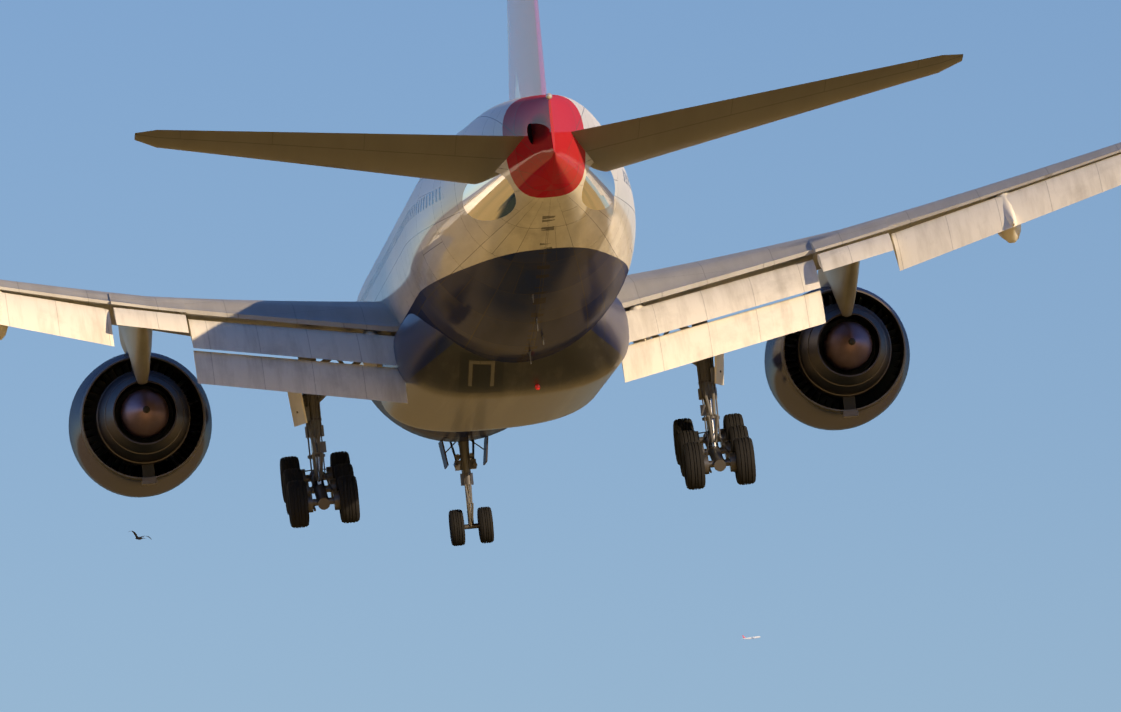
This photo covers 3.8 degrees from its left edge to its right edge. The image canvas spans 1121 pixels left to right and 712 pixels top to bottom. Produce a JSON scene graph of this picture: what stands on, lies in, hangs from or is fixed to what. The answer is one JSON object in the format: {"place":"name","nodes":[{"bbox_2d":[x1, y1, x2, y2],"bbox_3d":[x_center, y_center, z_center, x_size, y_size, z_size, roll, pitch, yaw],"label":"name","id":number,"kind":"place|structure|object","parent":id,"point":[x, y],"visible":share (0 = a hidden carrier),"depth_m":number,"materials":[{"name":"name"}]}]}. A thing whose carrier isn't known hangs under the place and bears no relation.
{"place":"outdoors","nodes":[
{"label":"outdoors","id":0,"kind":"place"},
{"bbox_2d":[132,531,151,539],"bbox_3d":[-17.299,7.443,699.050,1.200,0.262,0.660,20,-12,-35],"label":"bird","id":1,"kind":"object","parent":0,"point":[137,537],"visible":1,"depth_m":699.07},
{"bbox_2d":[0,0,1120,545],"bbox_3d":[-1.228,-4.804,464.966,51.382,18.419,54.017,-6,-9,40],"label":"airplane","id":2,"kind":"object","parent":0,"point":[500,290],"visible":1,"depth_m":466.43,"materials":[{"name":"paint"}]},
{"bbox_2d":[0,0,1120,711],"label":"sky","id":3,"kind":"structure","parent":0,"point":[957,547],"materials":[{"name":"blue"}]},
{"bbox_2d":[742,635,759,638],"bbox_3d":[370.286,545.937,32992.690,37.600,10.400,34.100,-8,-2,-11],"label":"climbing airliner","id":4,"kind":"object","parent":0,"point":[755,637],"visible":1,"depth_m":32990.76,"materials":[{"name":"white metal"}]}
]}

